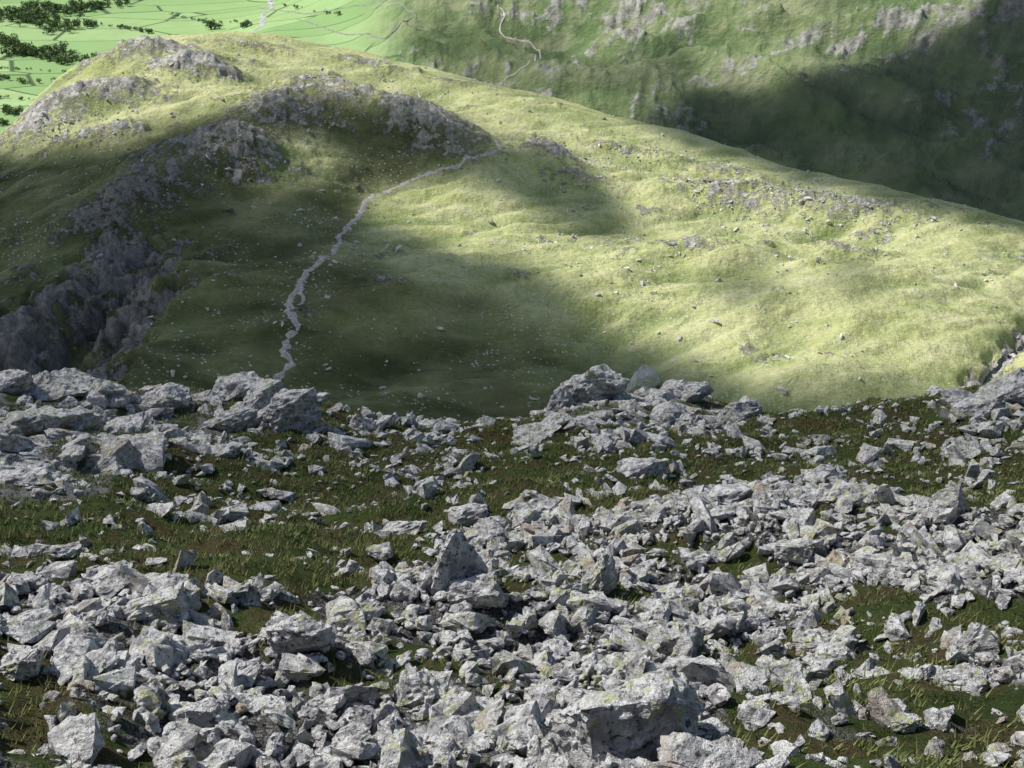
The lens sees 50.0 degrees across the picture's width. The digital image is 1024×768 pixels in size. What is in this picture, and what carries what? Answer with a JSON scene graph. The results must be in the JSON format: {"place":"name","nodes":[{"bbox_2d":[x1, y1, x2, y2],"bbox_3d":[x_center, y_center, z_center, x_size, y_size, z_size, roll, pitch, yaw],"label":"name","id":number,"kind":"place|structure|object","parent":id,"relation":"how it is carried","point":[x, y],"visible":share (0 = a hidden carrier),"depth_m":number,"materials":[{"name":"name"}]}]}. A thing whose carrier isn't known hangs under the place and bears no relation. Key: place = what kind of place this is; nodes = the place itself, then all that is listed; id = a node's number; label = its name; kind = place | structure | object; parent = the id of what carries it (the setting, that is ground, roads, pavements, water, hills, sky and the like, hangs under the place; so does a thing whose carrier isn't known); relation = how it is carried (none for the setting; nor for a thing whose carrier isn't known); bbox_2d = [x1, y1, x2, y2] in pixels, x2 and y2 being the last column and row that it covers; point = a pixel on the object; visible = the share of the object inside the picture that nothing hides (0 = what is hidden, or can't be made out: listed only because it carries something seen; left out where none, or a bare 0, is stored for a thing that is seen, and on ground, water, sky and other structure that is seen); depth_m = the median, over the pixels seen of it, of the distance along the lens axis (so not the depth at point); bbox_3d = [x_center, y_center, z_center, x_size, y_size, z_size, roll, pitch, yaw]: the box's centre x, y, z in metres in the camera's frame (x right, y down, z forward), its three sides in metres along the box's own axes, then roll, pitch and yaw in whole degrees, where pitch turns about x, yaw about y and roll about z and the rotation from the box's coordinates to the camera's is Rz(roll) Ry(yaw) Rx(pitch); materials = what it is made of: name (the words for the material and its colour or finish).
{"place":"outdoors","nodes":[
{"label":"outdoors","id":0,"kind":"place"},
{"bbox_2d":[252,0,274,31],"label":"river","id":1,"kind":"structure","parent":0,"point":[263,16],"depth_m":2040.61,"materials":[{"name":"white liquid"}]},
{"bbox_2d":[0,32,1023,421],"bbox_3d":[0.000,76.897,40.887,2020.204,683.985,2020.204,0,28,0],"label":"grassy hill","id":2,"kind":"structure","parent":0,"point":[132,218],"depth_m":511.05,"materials":[{"name":"green plant"}]},
{"bbox_2d":[284,256,329,308],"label":"footpath","id":3,"kind":"structure","parent":2,"relation":"on","point":[301,294],"depth_m":423.86,"materials":[{"name":"grey gravel"}]},
{"bbox_2d":[273,139,502,380],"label":"footpath","id":4,"kind":"structure","parent":2,"relation":"on","point":[292,315],"depth_m":492.23,"materials":[{"name":"grey gravel"}]},
{"bbox_2d":[417,91,494,139],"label":"footpath","id":5,"kind":"structure","parent":2,"relation":"on","point":[447,119],"depth_m":628.17,"materials":[{"name":"grey gravel"}]},
{"bbox_2d":[9,31,1020,407],"bbox_3d":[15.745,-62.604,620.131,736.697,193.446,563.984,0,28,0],"label":"hillside stones","id":6,"kind":"object","parent":2,"relation":"on","point":[715,321],"visible":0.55,"depth_m":576.83,"materials":[{"name":"grey stone"}]},
{"bbox_2d":[983,345,1023,384],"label":"stream","id":7,"kind":"structure","parent":2,"relation":"on","point":[1002,359],"depth_m":403.94,"materials":[{"name":"grey liquid"}]},
{"bbox_2d":[0,0,1023,221],"bbox_3d":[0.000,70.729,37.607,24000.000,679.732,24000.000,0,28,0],"label":"valley terrain","id":8,"kind":"structure","parent":0,"point":[923,98],"depth_m":1331.28,"materials":[{"name":"green plant"}]},
{"bbox_2d":[0,0,340,126],"bbox_3d":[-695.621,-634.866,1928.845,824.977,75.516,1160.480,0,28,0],"label":"valley trees","id":9,"kind":"object","parent":8,"relation":"on","point":[36,16],"visible":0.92,"depth_m":2043.88,"materials":[{"name":"green plant"}]},
{"bbox_2d":[258,0,387,13],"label":"field wall","id":10,"kind":"structure","parent":8,"relation":"on","point":[323,11],"depth_m":1897.03,"materials":[{"name":"grey stone"}]},
{"bbox_2d":[297,2,416,38],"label":"field wall","id":11,"kind":"structure","parent":8,"relation":"on","point":[369,33],"depth_m":1621.11,"materials":[{"name":"grey stone"}]},
{"bbox_2d":[0,382,1023,767],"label":"rocky hillside ground","id":12,"kind":"structure","parent":0,"point":[1008,700],"depth_m":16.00,"materials":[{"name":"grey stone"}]},
{"bbox_2d":[0,369,32,394],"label":"boulder","id":13,"kind":"object","parent":12,"relation":"on","point":[16,381],"visible":0.9,"depth_m":34.53,"materials":[{"name":"grey stone"}]},
{"bbox_2d":[0,648,43,680],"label":"boulder","id":14,"kind":"object","parent":12,"relation":"on","point":[23,666],"visible":0.91,"depth_m":9.88,"materials":[{"name":"grey stone"}]},
{"bbox_2d":[0,462,76,487],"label":"boulder","id":15,"kind":"object","parent":12,"relation":"on","point":[41,473],"visible":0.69,"depth_m":20.85,"materials":[{"name":"grey stone"}]},
{"bbox_2d":[0,405,93,436],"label":"boulder","id":16,"kind":"object","parent":12,"relation":"on","point":[34,422],"visible":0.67,"depth_m":30.08,"materials":[{"name":"grey stone"}]},
{"bbox_2d":[43,541,80,558],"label":"boulder","id":17,"kind":"object","parent":12,"relation":"on","point":[63,551],"visible":0.96,"depth_m":14.52,"materials":[{"name":"grey stone"}]},
{"bbox_2d":[29,367,95,401],"bbox_3d":[-14.790,0.196,35.946,2.813,1.740,2.462,0,28,0],"label":"boulder","id":18,"kind":"object","parent":12,"relation":"on","point":[63,383],"visible":0.54,"depth_m":35.10,"materials":[{"name":"grey stone"}]},
{"bbox_2d":[50,444,84,471],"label":"boulder","id":19,"kind":"object","parent":12,"relation":"on","point":[70,456],"visible":0.59,"depth_m":25.65,"materials":[{"name":"grey stone"}]},
{"bbox_2d":[84,378,124,398],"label":"boulder","id":20,"kind":"object","parent":12,"relation":"on","point":[108,388],"visible":0.7,"depth_m":35.03,"materials":[{"name":"grey stone"}]},
{"bbox_2d":[121,581,190,628],"bbox_3d":[-3.973,2.497,12.203,0.735,0.615,0.518,0,28,0],"label":"boulder","id":21,"kind":"object","parent":12,"relation":"on","point":[167,602],"visible":0.67,"depth_m":12.01,"materials":[{"name":"grey stone"}]},
{"bbox_2d":[140,382,190,408],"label":"boulder","id":22,"kind":"object","parent":12,"relation":"on","point":[172,395],"visible":0.88,"depth_m":36.40,"materials":[{"name":"grey stone"}]},
{"bbox_2d":[164,437,169,444],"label":"boulder","id":23,"kind":"object","parent":12,"relation":"on","point":[166,440],"visible":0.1,"depth_m":28.03,"materials":[{"name":"grey stone"}]},
{"bbox_2d":[168,697,229,732],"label":"boulder","id":24,"kind":"object","parent":12,"relation":"on","point":[209,712],"visible":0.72,"depth_m":9.80,"materials":[{"name":"grey stone"}]},
{"bbox_2d":[211,441,243,458],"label":"boulder","id":25,"kind":"object","parent":12,"relation":"on","point":[230,450],"visible":0.72,"depth_m":28.68,"materials":[{"name":"grey stone"}]},
{"bbox_2d":[208,406,257,431],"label":"boulder","id":26,"kind":"object","parent":12,"relation":"on","point":[239,417],"visible":0.95,"depth_m":33.60,"materials":[{"name":"grey stone"}]},
{"bbox_2d":[212,371,263,401],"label":"boulder","id":27,"kind":"object","parent":12,"relation":"on","point":[234,386],"visible":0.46,"depth_m":38.49,"materials":[{"name":"grey stone"}]},
{"bbox_2d":[230,692,264,715],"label":"boulder","id":28,"kind":"object","parent":12,"relation":"on","point":[251,703],"visible":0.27,"depth_m":10.39,"materials":[{"name":"grey stone"}]},
{"bbox_2d":[242,379,286,410],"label":"boulder","id":29,"kind":"object","parent":12,"relation":"on","point":[260,395],"visible":0.52,"depth_m":35.76,"materials":[{"name":"grey stone"}]},
{"bbox_2d":[265,387,321,432],"bbox_3d":[-6.714,0.863,34.024,1.779,2.032,1.473,0,28,0],"label":"boulder","id":30,"kind":"object","parent":12,"relation":"on","point":[295,409],"visible":0.82,"depth_m":33.42,"materials":[{"name":"grey stone"}]},
{"bbox_2d":[266,614,335,658],"bbox_3d":[-2.284,2.722,11.848,0.736,0.630,0.511,0,28,0],"label":"boulder","id":31,"kind":"object","parent":12,"relation":"on","point":[295,634],"visible":0.92,"depth_m":11.66,"materials":[{"name":"grey stone"}]},
{"bbox_2d":[347,413,375,432],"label":"boulder","id":32,"kind":"object","parent":12,"relation":"on","point":[360,423],"visible":0.86,"depth_m":34.77,"materials":[{"name":"grey stone"}]},
{"bbox_2d":[355,599,385,625],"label":"boulder","id":33,"kind":"object","parent":12,"relation":"on","point":[370,609],"visible":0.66,"depth_m":13.58,"materials":[{"name":"grey stone"}]},
{"bbox_2d":[366,542,392,561],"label":"boulder","id":34,"kind":"object","parent":12,"relation":"on","point":[381,552],"visible":1,"depth_m":17.42,"materials":[{"name":"grey stone"}]},
{"bbox_2d":[382,520,428,535],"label":"boulder","id":35,"kind":"object","parent":12,"relation":"on","point":[398,527],"visible":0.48,"depth_m":19.62,"materials":[{"name":"grey stone"}]},
{"bbox_2d":[406,411,415,425],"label":"boulder","id":36,"kind":"object","parent":12,"relation":"on","point":[412,420],"visible":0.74,"depth_m":36.62,"materials":[{"name":"grey stone"}]},
{"bbox_2d":[393,671,439,706],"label":"boulder","id":37,"kind":"object","parent":12,"relation":"on","point":[415,688],"visible":0.74,"depth_m":11.28,"materials":[{"name":"grey stone"}]},
{"bbox_2d":[414,476,440,488],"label":"boulder","id":38,"kind":"object","parent":12,"relation":"on","point":[417,484],"visible":0.27,"depth_m":24.15,"materials":[{"name":"grey stone"}]},
{"bbox_2d":[429,417,444,429],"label":"boulder","id":39,"kind":"object","parent":12,"relation":"on","point":[437,420],"visible":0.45,"depth_m":36.88,"materials":[{"name":"grey stone"}]},
{"bbox_2d":[427,530,487,594],"bbox_3d":[-0.737,2.451,14.375,0.878,1.334,0.474,-11,30,-20],"label":"boulder","id":40,"kind":"object","parent":12,"relation":"on","point":[459,558],"visible":0.73,"depth_m":14.12,"materials":[{"name":"grey stone"}]},
{"bbox_2d":[448,503,488,526],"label":"boulder","id":41,"kind":"object","parent":12,"relation":"on","point":[469,514],"visible":0.77,"depth_m":21.66,"materials":[{"name":"grey stone"}]},
{"bbox_2d":[445,571,505,608],"bbox_3d":[-0.490,2.687,14.198,0.840,0.616,0.620,0,28,0],"label":"boulder","id":42,"kind":"object","parent":12,"relation":"on","point":[478,591],"visible":0.84,"depth_m":14.00,"materials":[{"name":"grey stone"}]},
{"bbox_2d":[0,549,1023,767],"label":"scree stones","id":43,"kind":"object","parent":12,"relation":"on","point":[460,719],"visible":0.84,"depth_m":11.27,"materials":[{"name":"grey stone"}]},
{"bbox_2d":[0,396,1023,605],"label":"scree stones","id":44,"kind":"object","parent":12,"relation":"on","point":[532,520],"visible":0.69,"depth_m":19.53,"materials":[{"name":"grey stone"}]},
{"bbox_2d":[0,370,1023,490],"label":"rock outcrop","id":45,"kind":"object","parent":12,"relation":"on","point":[142,452],"visible":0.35,"depth_m":32.55,"materials":[{"name":"grey stone"}]},
{"bbox_2d":[512,419,560,444],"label":"boulder","id":46,"kind":"object","parent":12,"relation":"on","point":[534,433],"visible":0.86,"depth_m":34.40,"materials":[{"name":"grey stone"}]},
{"bbox_2d":[537,610,567,637],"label":"boulder","id":47,"kind":"object","parent":12,"relation":"on","point":[552,624],"visible":0.95,"depth_m":13.85,"materials":[{"name":"grey stone"}]},
{"bbox_2d":[541,412,573,426],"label":"boulder","id":48,"kind":"object","parent":12,"relation":"on","point":[562,418],"visible":0.62,"depth_m":34.66,"materials":[{"name":"grey stone"}]},
{"bbox_2d":[546,385,577,412],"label":"boulder","id":49,"kind":"object","parent":12,"relation":"on","point":[561,397],"visible":0.64,"depth_m":39.41,"materials":[{"name":"grey stone"}]},
{"bbox_2d":[559,364,629,403],"bbox_3d":[2.903,0.205,40.056,2.760,2.365,1.790,8,29,15],"label":"boulder","id":50,"kind":"object","parent":12,"relation":"on","point":[604,380],"visible":0.57,"depth_m":39.25,"materials":[{"name":"grey stone"}]},
{"bbox_2d":[581,554,617,593],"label":"boulder","id":51,"kind":"object","parent":12,"relation":"on","point":[601,574],"visible":0.63,"depth_m":15.88,"materials":[{"name":"grey stone"}]},
{"bbox_2d":[540,665,704,767],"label":"boulder","id":52,"kind":"object","parent":12,"relation":"on","point":[636,717],"visible":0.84,"depth_m":7.97,"materials":[{"name":"grey stone"}]},
{"bbox_2d":[625,364,660,392],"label":"boulder","id":53,"kind":"object","parent":12,"relation":"on","point":[646,376],"visible":0.79,"depth_m":375.12,"materials":[{"name":"grey stone"}]},
{"bbox_2d":[617,457,669,478],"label":"boulder","id":54,"kind":"object","parent":12,"relation":"on","point":[634,467],"visible":0.85,"depth_m":25.09,"materials":[{"name":"grey stone"}]},
{"bbox_2d":[648,605,671,619],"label":"boulder","id":55,"kind":"object","parent":12,"relation":"on","point":[658,612],"visible":0.47,"depth_m":14.11,"materials":[{"name":"grey stone"}]},
{"bbox_2d":[660,379,685,392],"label":"boulder","id":56,"kind":"object","parent":12,"relation":"on","point":[669,385],"visible":0.46,"depth_m":41.70,"materials":[{"name":"grey stone"}]},
{"bbox_2d":[674,381,713,402],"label":"boulder","id":57,"kind":"object","parent":12,"relation":"on","point":[692,391],"visible":0.74,"depth_m":40.45,"materials":[{"name":"grey stone"}]},
{"bbox_2d":[711,736,741,748],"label":"boulder","id":58,"kind":"object","parent":12,"relation":"on","point":[724,741],"visible":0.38,"depth_m":7.21,"materials":[{"name":"grey stone"}]},
{"bbox_2d":[704,484,751,504],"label":"boulder","id":59,"kind":"object","parent":12,"relation":"on","point":[722,494],"visible":0.63,"depth_m":19.57,"materials":[{"name":"grey stone"}]},
{"bbox_2d":[715,399,762,423],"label":"boulder","id":60,"kind":"object","parent":12,"relation":"on","point":[743,409],"visible":0.75,"depth_m":35.22,"materials":[{"name":"grey stone"}]},
{"bbox_2d":[754,638,786,656],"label":"boulder","id":61,"kind":"object","parent":12,"relation":"on","point":[775,648],"visible":0.98,"depth_m":12.96,"materials":[{"name":"grey stone"}]},
{"bbox_2d":[772,538,813,563],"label":"boulder","id":62,"kind":"object","parent":12,"relation":"on","point":[799,550],"visible":1,"depth_m":17.53,"materials":[{"name":"grey stone"}]},
{"bbox_2d":[792,629,830,651],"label":"boulder","id":63,"kind":"object","parent":12,"relation":"on","point":[810,638],"visible":0.48,"depth_m":13.41,"materials":[{"name":"grey stone"}]},
{"bbox_2d":[823,479,875,503],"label":"boulder","id":64,"kind":"object","parent":12,"relation":"on","point":[840,489],"visible":0.56,"depth_m":19.77,"materials":[{"name":"grey stone"}]},
{"bbox_2d":[890,712,921,733],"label":"boulder","id":65,"kind":"object","parent":12,"relation":"on","point":[903,723],"visible":0.98,"depth_m":8.90,"materials":[{"name":"grey stone"}]},
{"bbox_2d":[925,483,967,521],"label":"boulder","id":66,"kind":"object","parent":12,"relation":"on","point":[953,497],"visible":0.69,"depth_m":18.22,"materials":[{"name":"grey stone"}]},
{"bbox_2d":[923,665,991,692],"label":"boulder","id":67,"kind":"object","parent":12,"relation":"on","point":[975,676],"visible":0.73,"depth_m":10.72,"materials":[{"name":"grey stone"}]},
{"bbox_2d":[945,622,998,663],"bbox_3d":[5.046,2.814,12.036,0.523,0.604,0.481,6,29,10],"label":"boulder","id":68,"kind":"object","parent":12,"relation":"on","point":[973,639],"visible":0.88,"depth_m":11.86,"materials":[{"name":"grey stone"}]},
{"bbox_2d":[950,393,1004,416],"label":"boulder","id":69,"kind":"object","parent":12,"relation":"on","point":[976,403],"visible":0.6,"depth_m":31.56,"materials":[{"name":"grey stone"}]},
{"bbox_2d":[976,367,1023,406],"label":"boulder","id":70,"kind":"object","parent":12,"relation":"on","point":[1008,388],"visible":0.75,"depth_m":33.70,"materials":[{"name":"grey stone"}]},
{"bbox_2d":[485,4,541,84],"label":"valley path","id":71,"kind":"structure","parent":0,"point":[530,42],"depth_m":1538.32,"materials":[{"name":"grey gravel"}]}
]}

